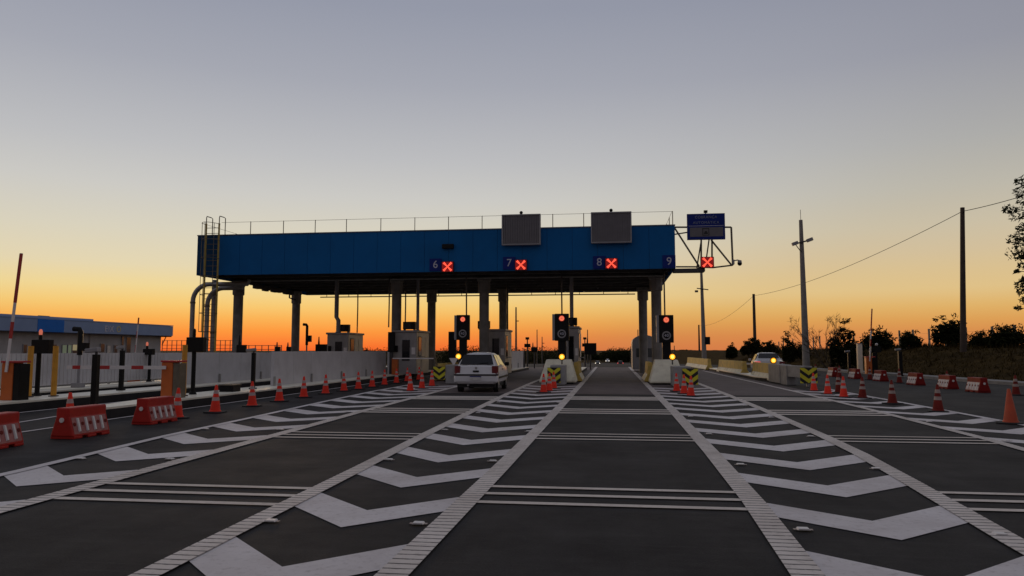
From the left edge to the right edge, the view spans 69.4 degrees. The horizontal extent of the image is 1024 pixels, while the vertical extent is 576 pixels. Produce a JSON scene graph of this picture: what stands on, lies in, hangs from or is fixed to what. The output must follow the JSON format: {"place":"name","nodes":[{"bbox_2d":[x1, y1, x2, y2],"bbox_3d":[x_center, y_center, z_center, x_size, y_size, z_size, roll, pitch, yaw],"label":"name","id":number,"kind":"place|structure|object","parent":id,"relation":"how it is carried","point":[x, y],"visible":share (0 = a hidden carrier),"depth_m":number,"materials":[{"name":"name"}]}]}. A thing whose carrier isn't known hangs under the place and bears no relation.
{"place":"outdoors","nodes":[
{"label":"outdoors","id":0,"kind":"place"},
{"bbox_2d":[0,253,30,399],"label":"barrier gate","id":1,"kind":"structure","parent":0,"point":[15,377],"depth_m":19.78,"materials":[{"name":"orange metal"}]},
{"bbox_2d":[0,363,1023,575],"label":"road","id":2,"kind":"structure","parent":0,"point":[60,537],"depth_m":8.72,"materials":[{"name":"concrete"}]},
{"bbox_2d":[0,412,23,448],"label":"plastic barrier","id":3,"kind":"object","parent":2,"relation":"on","point":[10,433],"visible":1,"depth_m":12.31,"materials":[{"name":"red plastic"}]},
{"bbox_2d":[50,404,109,438],"bbox_3d":[-8.058,2.491,13.842,0.480,0.560,1.020,-1,-5,9],"label":"plastic barrier","id":4,"kind":"object","parent":2,"relation":"on","point":[76,422],"visible":1,"depth_m":13.59,"materials":[{"name":"red plastic"}]},
{"bbox_2d":[0,314,172,352],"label":"toll office","id":5,"kind":"structure","parent":2,"relation":"on","point":[106,337],"depth_m":66.39,"materials":[{"name":"paint"}]},
{"bbox_2d":[0,381,270,411],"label":"kerb island","id":6,"kind":"structure","parent":2,"relation":"on","point":[28,406],"depth_m":21.85,"materials":[{"name":"grey concrete"}]},
{"bbox_2d":[0,378,270,404],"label":"kerb island top","id":7,"kind":"structure","parent":6,"relation":"on","point":[83,394],"depth_m":23.44,"materials":[{"name":"beige paint"}]},
{"bbox_2d":[27,346,33,396],"bbox_3d":[-13.792,2.389,21.143,0.258,1.456,0.258,-1,-5,8],"label":"bollard","id":8,"kind":"object","parent":7,"relation":"on","point":[30,357],"visible":0.53,"depth_m":21.11,"materials":[{"name":"metal"}]},
{"bbox_2d":[31,329,53,395],"bbox_3d":[-13.821,2.188,21.709,0.560,1.952,0.236,-1,-5,8],"label":"lane display","id":9,"kind":"object","parent":7,"relation":"on","point":[41,346],"visible":0.89,"depth_m":21.65,"materials":[{"name":"black plastic"}]},
{"bbox_2d":[48,346,58,396],"bbox_3d":[-13.306,2.419,21.510,0.258,1.458,0.258,-1,-5,8],"label":"bollard","id":10,"kind":"object","parent":7,"relation":"on","point":[55,356],"visible":1,"depth_m":21.46,"materials":[{"name":"metal"}]},
{"bbox_2d":[116,346,125,390],"bbox_3d":[-13.108,2.674,24.736,0.313,1.492,0.204,-1,-5,8],"label":"sensor post","id":11,"kind":"object","parent":7,"relation":"on","point":[121,371],"visible":1,"depth_m":24.68,"materials":[{"name":"black metal"}]},
{"bbox_2d":[165,352,270,384],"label":"parapet wall","id":12,"kind":"structure","parent":7,"relation":"on","point":[217,367],"depth_m":31.48,"materials":[{"name":"concrete"}]},
{"bbox_2d":[326,332,363,350],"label":"toll booth","id":13,"kind":"object","parent":7,"relation":"on","point":[342,341],"visible":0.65,"depth_m":44.76,"materials":[{"name":"grey paint"}]},
{"bbox_2d":[334,281,340,331],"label":"ceiling duct","id":14,"kind":"object","parent":13,"relation":"on","point":[336,315],"visible":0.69,"depth_m":45.23,"materials":[{"name":"metal"}]},
{"bbox_2d":[132,396,177,424],"bbox_3d":[-7.926,2.710,16.439,0.480,0.560,1.020,-1,-5,9],"label":"plastic barrier","id":15,"kind":"object","parent":2,"relation":"on","point":[153,410],"visible":1,"depth_m":16.13,"materials":[{"name":"red plastic"}]},
{"bbox_2d":[174,388,189,418],"bbox_3d":[-7.909,2.722,17.492,0.470,0.715,0.470,6,-7,-42],"label":"traffic cone","id":16,"kind":"object","parent":2,"relation":"on","point":[178,406],"visible":0.75,"depth_m":17.43,"materials":[{"name":"plastic"}]},
{"bbox_2d":[32,367,386,395],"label":"kerb island","id":17,"kind":"structure","parent":2,"relation":"on","point":[88,390],"depth_m":26.93,"materials":[{"name":"concrete"}]},
{"bbox_2d":[0,366,386,393],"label":"kerb island top","id":18,"kind":"structure","parent":17,"relation":"on","point":[86,387],"depth_m":27.33,"materials":[{"name":"beige paint"}]},
{"bbox_2d":[71,326,89,387],"bbox_3d":[-15.624,2.486,26.709,0.588,2.200,0.280,-1,-5,8],"label":"camera mast","id":19,"kind":"object","parent":18,"relation":"on","point":[81,346],"visible":0.99,"depth_m":26.65,"materials":[{"name":"black metal"}]},
{"bbox_2d":[0,352,263,387],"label":"parapet fence","id":20,"kind":"object","parent":18,"relation":"on","point":[69,376],"visible":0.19,"depth_m":28.25,"materials":[{"name":"metal"}]},
{"bbox_2d":[143,342,154,381],"bbox_3d":[-15.594,3.162,31.704,0.434,1.692,0.236,-1,-5,8],"label":"lane display","id":21,"kind":"object","parent":18,"relation":"on","point":[149,352],"visible":0.95,"depth_m":31.64,"materials":[{"name":"black metal"}]},
{"bbox_2d":[210,280,215,351],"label":"service pipe","id":22,"kind":"object","parent":2,"relation":"on","point":[212,334],"visible":0.45,"depth_m":44.31,"materials":[{"name":"metal"}]},
{"bbox_2d":[203,385,226,413],"bbox_3d":[-7.634,2.853,19.052,0.470,0.715,0.470,1,-5,4],"label":"traffic cone","id":23,"kind":"object","parent":2,"relation":"on","point":[215,406],"visible":1,"depth_m":18.97,"materials":[{"name":"orange plastic"}]},
{"bbox_2d":[242,381,261,406],"bbox_3d":[-7.458,3.037,21.223,0.470,0.715,0.470,0,-4,-5],"label":"traffic cone","id":24,"kind":"object","parent":2,"relation":"on","point":[252,401],"visible":1,"depth_m":21.14,"materials":[{"name":"plastic"}]},
{"bbox_2d":[106,372,430,418],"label":"kerb island","id":25,"kind":"structure","parent":2,"relation":"on","point":[119,412],"depth_m":23.64,"materials":[{"name":"grey concrete"}]},
{"bbox_2d":[105,370,430,408],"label":"kerb island top","id":26,"kind":"structure","parent":25,"relation":"on","point":[198,395],"depth_m":24.61,"materials":[{"name":"beige paint"}]},
{"bbox_2d":[85,347,100,404],"bbox_3d":[-10.040,2.126,17.688,0.369,1.399,0.212,-1,-5,8],"label":"sensor post","id":27,"kind":"object","parent":26,"relation":"on","point":[95,378],"visible":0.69,"depth_m":17.64,"materials":[{"name":"black plastic"}]},
{"bbox_2d":[67,360,186,397],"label":"barrier gate","id":28,"kind":"structure","parent":26,"relation":"on","point":[173,376],"depth_m":20.79,"materials":[{"name":"brown metal"}]},
{"bbox_2d":[186,329,206,394],"bbox_3d":[-9.630,2.233,22.502,0.544,1.995,0.236,-1,-5,8],"label":"lane display","id":29,"kind":"object","parent":26,"relation":"on","point":[194,343],"visible":0.98,"depth_m":22.44,"materials":[{"name":"black plastic"}]},
{"bbox_2d":[218,384,241,391],"bbox_3d":[-9.171,3.243,24.037,0.520,0.240,0.540,-1,-5,8],"label":"junction box","id":30,"kind":"object","parent":26,"relation":"on","point":[229,387],"visible":1,"depth_m":23.80,"materials":[{"name":"black plastic"}]},
{"bbox_2d":[246,348,256,388],"bbox_3d":[-9.090,2.801,25.764,0.362,1.411,0.199,-1,-5,8],"label":"sensor post","id":31,"kind":"object","parent":26,"relation":"on","point":[253,364],"visible":0.81,"depth_m":25.72,"materials":[{"name":"black metal"}]},
{"bbox_2d":[270,351,386,385],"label":"parapet wall","id":32,"kind":"structure","parent":26,"relation":"on","point":[291,367],"depth_m":32.58,"materials":[{"name":"concrete"}]},
{"bbox_2d":[388,332,394,373],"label":"lane display","id":33,"kind":"object","parent":26,"relation":"on","point":[391,342],"visible":0.95,"depth_m":41.68,"materials":[{"name":"black plastic"}]},
{"bbox_2d":[392,330,429,373],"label":"toll booth","id":34,"kind":"object","parent":26,"relation":"on","point":[411,343],"visible":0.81,"depth_m":42.09,"materials":[{"name":"grey paint"}]},
{"bbox_2d":[402,340,409,360],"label":"window","id":35,"kind":"structure","parent":34,"relation":"in","point":[405,343],"depth_m":42.01,"materials":[{"name":"glass"}]},
{"bbox_2d":[416,280,419,329],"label":"ceiling duct","id":36,"kind":"object","parent":34,"relation":"on","point":[417,304],"visible":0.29,"depth_m":43.76,"materials":[{"name":"metal"}]},
{"bbox_2d":[269,379,288,401],"bbox_3d":[-7.303,3.204,23.208,0.470,0.715,0.470,-4,-5,27],"label":"traffic cone","id":37,"kind":"object","parent":2,"relation":"on","point":[279,395],"visible":1,"depth_m":23.12,"materials":[{"name":"plastic"}]},
{"bbox_2d":[196,211,674,372],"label":"toll canopy","id":38,"kind":"object","parent":2,"relation":"on","point":[296,266],"visible":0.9,"depth_m":40.47,"materials":[{"name":"blue metal"}]},
{"bbox_2d":[198,216,225,351],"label":"caged ladder","id":39,"kind":"object","parent":38,"relation":"attached to","point":[205,238],"visible":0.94,"depth_m":40.22,"materials":[{"name":"grey metal"}]},
{"bbox_2d":[189,279,251,352],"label":"drain pipe","id":40,"kind":"object","parent":38,"relation":"attached to","point":[193,303],"visible":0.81,"depth_m":43.42,"materials":[{"name":"metal"}]},
{"bbox_2d":[204,286,244,351],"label":"drain pipe","id":41,"kind":"object","parent":38,"relation":"attached to","point":[207,310],"visible":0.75,"depth_m":43.94,"materials":[{"name":"metal"}]},
{"bbox_2d":[429,258,441,270],"bbox_3d":[-4.045,-1.229,39.105,0.650,0.660,0.064,-1,-5,8],"label":"lane number sign","id":42,"kind":"object","parent":38,"relation":"attached to","point":[435,264],"visible":1,"depth_m":39.08,"materials":[{"name":"blue metal"}]},
{"bbox_2d":[502,211,540,245],"bbox_3d":[0.488,-3.112,38.502,2.028,1.790,0.345,-1,-5,8],"label":"message board","id":43,"kind":"object","parent":38,"relation":"attached to","point":[521,228],"visible":1,"depth_m":38.37,"materials":[{"name":"grey paint"}]},
{"bbox_2d":[593,256,605,268],"bbox_3d":[4.485,-1.316,37.950,0.650,0.660,0.064,-1,-5,8],"label":"lane number sign","id":44,"kind":"object","parent":38,"relation":"attached to","point":[598,262],"visible":1,"depth_m":37.93,"materials":[{"name":"blue metal"}]},
{"bbox_2d":[591,209,631,243],"bbox_3d":[5.083,-3.175,37.881,2.060,1.783,0.345,-1,-5,8],"label":"message board","id":45,"kind":"object","parent":38,"relation":"attached to","point":[610,227],"visible":1,"depth_m":37.75,"materials":[{"name":"grey paint"}]},
{"bbox_2d":[662,255,675,267],"bbox_3d":[7.963,-1.340,37.477,0.650,0.660,0.064,-1,-5,8],"label":"lane number sign","id":46,"kind":"object","parent":38,"relation":"attached to","point":[668,261],"visible":1,"depth_m":37.46,"materials":[{"name":"blue metal"}]},
{"bbox_2d":[672,226,733,272],"bbox_3d":[9.770,-1.984,37.918,2.987,2.352,0.820,-1,-5,8],"label":"bracket truss","id":47,"kind":"object","parent":38,"relation":"attached to","point":[691,269],"visible":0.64,"depth_m":37.60,"materials":[{"name":"grey metal"}]},
{"bbox_2d":[687,210,724,239],"bbox_3d":[9.832,-3.193,37.487,1.871,1.498,0.176,-1,-5,8],"label":"overhead sign","id":48,"kind":"object","parent":47,"relation":"attached to","point":[708,226],"visible":1,"depth_m":37.40,"materials":[{"name":"blue metal"}]},
{"bbox_2d":[700,257,713,267],"bbox_3d":[9.839,-1.289,37.264,0.660,0.560,0.174,-1,-5,8],"label":"lane signal","id":49,"kind":"object","parent":47,"relation":"attached to","point":[706,262],"visible":1,"depth_m":37.18,"materials":[{"name":"red plastic"}]},
{"bbox_2d":[0,385,1023,575],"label":"chevron markings","id":50,"kind":"object","parent":2,"relation":"on","point":[234,556],"visible":0.84,"depth_m":8.74,"materials":[{"name":"white paint"}]},
{"bbox_2d":[0,375,1023,475],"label":"edge lines","id":51,"kind":"object","parent":2,"relation":"on","point":[64,459],"visible":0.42,"depth_m":15.44,"materials":[{"name":"white paint"}]},
{"bbox_2d":[0,367,1023,575],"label":"ribbed edge lines","id":52,"kind":"object","parent":2,"relation":"on","point":[796,559],"visible":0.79,"depth_m":8.10,"materials":[{"name":"paint"}]},
{"bbox_2d":[53,396,1023,511],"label":"transverse bars","id":53,"kind":"object","parent":2,"relation":"on","point":[502,493],"visible":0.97,"depth_m":8.53,"materials":[{"name":"beige paint"}]},
{"bbox_2d":[685,357,712,369],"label":"concrete barrier","id":54,"kind":"object","parent":2,"relation":"on","point":[702,363],"visible":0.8,"depth_m":63.78,"materials":[{"name":"beige paint"}]},
{"bbox_2d":[695,273,709,358],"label":"floodlight mast","id":55,"kind":"object","parent":2,"relation":"on","point":[705,340],"visible":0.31,"depth_m":97.28,"materials":[{"name":"metal"}]},
{"bbox_2d":[709,369,767,380],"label":"kerb island","id":56,"kind":"structure","parent":2,"relation":"on","point":[749,377],"depth_m":43.81,"materials":[{"name":"concrete"}]},
{"bbox_2d":[716,360,748,372],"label":"concrete barrier","id":57,"kind":"object","parent":56,"relation":"on","point":[734,366],"visible":0.75,"depth_m":49.21,"materials":[{"name":"beige paint"}]},
{"bbox_2d":[751,362,771,380],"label":"concrete barrier","id":58,"kind":"object","parent":56,"relation":"on","point":[760,369],"visible":0.45,"depth_m":40.77,"materials":[{"name":"beige paint"}]},
{"bbox_2d":[748,353,784,371],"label":"car","id":59,"kind":"object","parent":2,"relation":"on","point":[763,357],"visible":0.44,"depth_m":45.52,"materials":[{"name":"silver metal"}]},
{"bbox_2d":[768,364,817,386],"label":"barrier block","id":60,"kind":"structure","parent":2,"relation":"on","point":[786,374],"depth_m":34.36,"materials":[{"name":"grey concrete"}]},
{"bbox_2d":[856,343,862,372],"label":"control cabinet","id":61,"kind":"object","parent":2,"relation":"on","point":[859,356],"visible":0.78,"depth_m":48.79,"materials":[{"name":"metal"}]},
{"bbox_2d":[864,309,874,373],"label":"barrier gate","id":62,"kind":"structure","parent":2,"relation":"on","point":[869,360],"depth_m":46.27,"materials":[{"name":"orange plastic"}]},
{"bbox_2d":[872,370,888,380],"bbox_3d":[19.289,4.589,38.698,0.480,0.560,1.020,0,-5,5],"label":"plastic barrier","id":63,"kind":"object","parent":2,"relation":"on","point":[880,375],"visible":0.96,"depth_m":38.31,"materials":[{"name":"plastic"}]},
{"bbox_2d":[882,380,903,404],"bbox_3d":[11.403,3.118,22.187,0.470,0.715,0.470,2,-6,-23],"label":"traffic cone","id":64,"kind":"object","parent":2,"relation":"on","point":[892,398],"visible":1,"depth_m":22.11,"materials":[{"name":"plastic"}]},
{"bbox_2d":[906,373,925,384],"bbox_3d":[18.752,4.222,34.346,0.480,0.560,1.020,0,-5,5],"label":"plastic barrier","id":65,"kind":"object","parent":2,"relation":"on","point":[915,378],"visible":0.98,"depth_m":33.97,"materials":[{"name":"plastic"}]},
{"bbox_2d":[927,384,948,412],"bbox_3d":[11.121,2.875,19.309,0.470,0.715,0.470,-1,-6,23],"label":"traffic cone","id":66,"kind":"object","parent":2,"relation":"on","point":[937,404],"visible":1,"depth_m":19.23,"materials":[{"name":"orange plastic"}]},
{"bbox_2d":[937,375,958,388],"bbox_3d":[18.308,3.947,31.088,0.480,0.560,1.020,0,-5,5],"label":"plastic barrier","id":67,"kind":"object","parent":2,"relation":"on","point":[947,381],"visible":0.94,"depth_m":30.70,"materials":[{"name":"red plastic"}]},
{"bbox_2d":[965,377,990,392],"bbox_3d":[17.958,3.730,28.520,0.480,0.560,1.020,0,-5,5],"label":"plastic barrier","id":68,"kind":"object","parent":2,"relation":"on","point":[977,384],"visible":1,"depth_m":28.20,"materials":[{"name":"red plastic"}]},
{"bbox_2d":[996,389,1023,424],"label":"traffic cone","id":69,"kind":"object","parent":2,"relation":"on","point":[1010,417],"visible":1,"depth_m":16.14,"materials":[{"name":"orange plastic"}]},
{"bbox_2d":[0,0,1023,350],"label":"sky","id":70,"kind":"structure","parent":0,"point":[126,125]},
{"bbox_2d":[160,342,1023,380],"bbox_3d":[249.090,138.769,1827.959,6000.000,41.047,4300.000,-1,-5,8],"label":"ground","id":71,"kind":"structure","parent":0,"point":[715,356],"depth_m":51.04,"materials":[{"name":"green plant"}]},
{"bbox_2d":[363,345,557,363],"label":"distant trees","id":72,"kind":"object","parent":71,"relation":"on","point":[446,359],"visible":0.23,"depth_m":163.25,"materials":[{"name":"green plant"}]},
{"bbox_2d":[581,347,686,361],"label":"distant hill trees","id":73,"kind":"object","parent":71,"relation":"on","point":[611,355],"visible":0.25,"depth_m":323.31,"materials":[{"name":"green plant"}]},
{"bbox_2d":[739,337,765,355],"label":"bush","id":74,"kind":"object","parent":71,"relation":"on","point":[752,347],"visible":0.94,"depth_m":105.65,"materials":[{"name":"green plant"}]},
{"bbox_2d":[752,294,756,341],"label":"utility pole","id":75,"kind":"object","parent":71,"relation":"on","point":[754,317],"visible":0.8,"depth_m":108.07,"materials":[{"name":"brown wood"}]},
{"bbox_2d":[705,195,1023,325],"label":"power line","id":76,"kind":"object","parent":75,"relation":"attached to","point":[887,248],"visible":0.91,"depth_m":57.62,"materials":[{"name":"black plastic"}]},
{"bbox_2d":[775,331,798,362],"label":"bush","id":77,"kind":"object","parent":71,"relation":"on","point":[787,349],"visible":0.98,"depth_m":76.43,"materials":[{"name":"green plant"}]},
{"bbox_2d":[785,315,847,368],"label":"bare tree","id":78,"kind":"object","parent":71,"relation":"on","point":[816,338],"visible":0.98,"depth_m":58.93,"materials":[{"name":"brown plant"}]},
{"bbox_2d":[825,318,867,368],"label":"bush","id":79,"kind":"object","parent":71,"relation":"on","point":[838,350],"visible":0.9,"depth_m":58.33,"materials":[{"name":"green plant"}]},
{"bbox_2d":[860,325,897,349],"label":"bush","id":80,"kind":"object","parent":71,"relation":"on","point":[883,340],"visible":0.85,"depth_m":61.83,"materials":[{"name":"green plant"}]},
{"bbox_2d":[898,329,923,350],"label":"bush","id":81,"kind":"object","parent":71,"relation":"on","point":[908,340],"visible":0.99,"depth_m":58.06,"materials":[{"name":"green plant"}]},
{"bbox_2d":[930,313,968,346],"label":"bush","id":82,"kind":"object","parent":71,"relation":"on","point":[947,333],"visible":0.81,"depth_m":55.65,"materials":[{"name":"green plant"}]},
{"bbox_2d":[960,207,966,351],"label":"utility pole","id":83,"kind":"object","parent":71,"relation":"on","point":[963,344],"visible":1,"depth_m":48.53,"materials":[{"name":"grey concrete"}]},
{"bbox_2d":[966,330,989,348],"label":"bush","id":84,"kind":"object","parent":71,"relation":"on","point":[978,339],"visible":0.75,"depth_m":51.79,"materials":[{"name":"green plant"}]},
{"bbox_2d":[980,323,1023,347],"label":"bush","id":85,"kind":"object","parent":71,"relation":"on","point":[1001,336],"visible":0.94,"depth_m":49.44,"materials":[{"name":"green plant"}]},
{"bbox_2d":[1002,175,1023,310],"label":"leafy tree","id":86,"kind":"object","parent":71,"relation":"on","point":[1016,242],"visible":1,"depth_m":27.94,"materials":[{"name":"green plant"}]},
{"bbox_2d":[375,367,828,395],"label":"concrete paving","id":87,"kind":"structure","parent":0,"point":[614,380],"depth_m":33.73,"materials":[{"name":"grey concrete"}]},
{"bbox_2d":[433,364,457,383],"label":"barrier block","id":88,"kind":"structure","parent":87,"relation":"on","point":[439,374],"depth_m":34.91,"materials":[{"name":"grey concrete"}]},
{"bbox_2d":[437,362,457,380],"bbox_3d":[-3.416,4.611,41.094,0.610,0.924,5.120,-1,-5,8],"label":"concrete barrier","id":89,"kind":"object","parent":87,"relation":"on","point":[442,364],"visible":0.15,"depth_m":38.97,"materials":[{"name":"beige paint"}]},
{"bbox_2d":[448,332,456,362],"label":"lane display","id":90,"kind":"object","parent":89,"relation":"on","point":[452,347],"visible":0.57,"depth_m":41.21,"materials":[{"name":"black plastic"}]},
{"bbox_2d":[454,352,508,391],"bbox_3d":[-1.164,3.368,29.989,2.009,1.527,4.136,-1,-5,6],"label":"car","id":91,"kind":"object","parent":87,"relation":"on","point":[482,369],"visible":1,"depth_m":28.18,"materials":[{"name":"white metal"}]},
{"bbox_2d":[547,365,566,384],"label":"barrier block","id":92,"kind":"structure","parent":87,"relation":"on","point":[560,371],"depth_m":33.80,"materials":[{"name":"grey concrete"}]},
{"bbox_2d":[539,359,577,383],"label":"crash block","id":93,"kind":"structure","parent":87,"relation":"on","point":[571,376],"depth_m":35.69,"materials":[{"name":"beige paint"}]},
{"bbox_2d":[584,338,596,369],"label":"lane display","id":94,"kind":"object","parent":87,"relation":"on","point":[590,349],"visible":1,"depth_m":61.38,"materials":[{"name":"paint"}]},
{"bbox_2d":[649,359,679,384],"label":"crash block","id":95,"kind":"structure","parent":87,"relation":"on","point":[660,373],"depth_m":34.73,"materials":[{"name":"beige paint"}]},
{"bbox_2d":[670,366,697,386],"bbox_3d":[7.646,3.915,32.886,1.040,0.870,1.746,-1,-5,8],"label":"barrier block","id":96,"kind":"object","parent":87,"relation":"on","point":[687,371],"depth_m":32.06,"materials":[{"name":"grey concrete"}]},
{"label":"kerb island","id":97,"kind":"structure","parent":87,"relation":"on","visible":0},
{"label":"kerb island top","id":98,"kind":"structure","parent":97,"relation":"on","visible":0},
{"bbox_2d":[631,335,651,368],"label":"booth","id":99,"kind":"object","parent":98,"relation":"on","point":[635,352],"visible":0.41,"depth_m":55.01,"materials":[{"name":"grey paint"}]},
{"bbox_2d":[656,315,673,358],"bbox_3d":[7.522,2.894,36.284,0.830,3.136,0.440,-1,-5,8],"label":"traffic signal","id":100,"kind":"object","parent":98,"relation":"on","point":[665,330],"visible":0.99,"depth_m":36.27,"materials":[{"name":"black plastic"}]},
{"bbox_2d":[747,363,1023,385],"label":"sidewalk","id":101,"kind":"structure","parent":0,"point":[991,381],"depth_m":39.46,"materials":[{"name":"concrete"}]},
{"bbox_2d":[791,210,812,365],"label":"floodlight mast","id":102,"kind":"object","parent":101,"relation":"on","point":[806,354],"visible":0.94,"depth_m":63.22,"materials":[{"name":"metal"}]},
{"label":"kerb island top","id":103,"kind":"structure","parent":0,"visible":0},
{"bbox_2d":[454,315,469,362],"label":"traffic signal","id":104,"kind":"object","parent":103,"relation":"on","point":[462,329],"visible":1,"depth_m":40.08,"materials":[{"name":"black plastic"}]},
{"bbox_2d":[489,329,512,372],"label":"toll booth","id":105,"kind":"object","parent":103,"relation":"on","point":[500,342],"visible":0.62,"depth_m":43.32,"materials":[{"name":"grey paint"}]},
{"bbox_2d":[511,351,522,368],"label":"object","id":106,"kind":"structure","parent":103,"relation":"on","point":[517,359],"depth_m":57.61,"materials":[{"name":"concrete"}]},
{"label":"kerb island top","id":107,"kind":"structure","parent":0,"visible":0},
{"bbox_2d":[552,314,568,358],"bbox_3d":[2.435,2.903,36.977,0.830,3.236,0.440,-1,-5,8],"label":"traffic signal","id":108,"kind":"object","parent":107,"relation":"on","point":[560,328],"visible":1,"depth_m":36.96,"materials":[{"name":"black plastic"}]},
{"bbox_2d":[566,326,583,364],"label":"toll booth","id":109,"kind":"object","parent":107,"relation":"on","point":[573,348],"visible":0.48,"depth_m":41.30,"materials":[{"name":"grey paint"}]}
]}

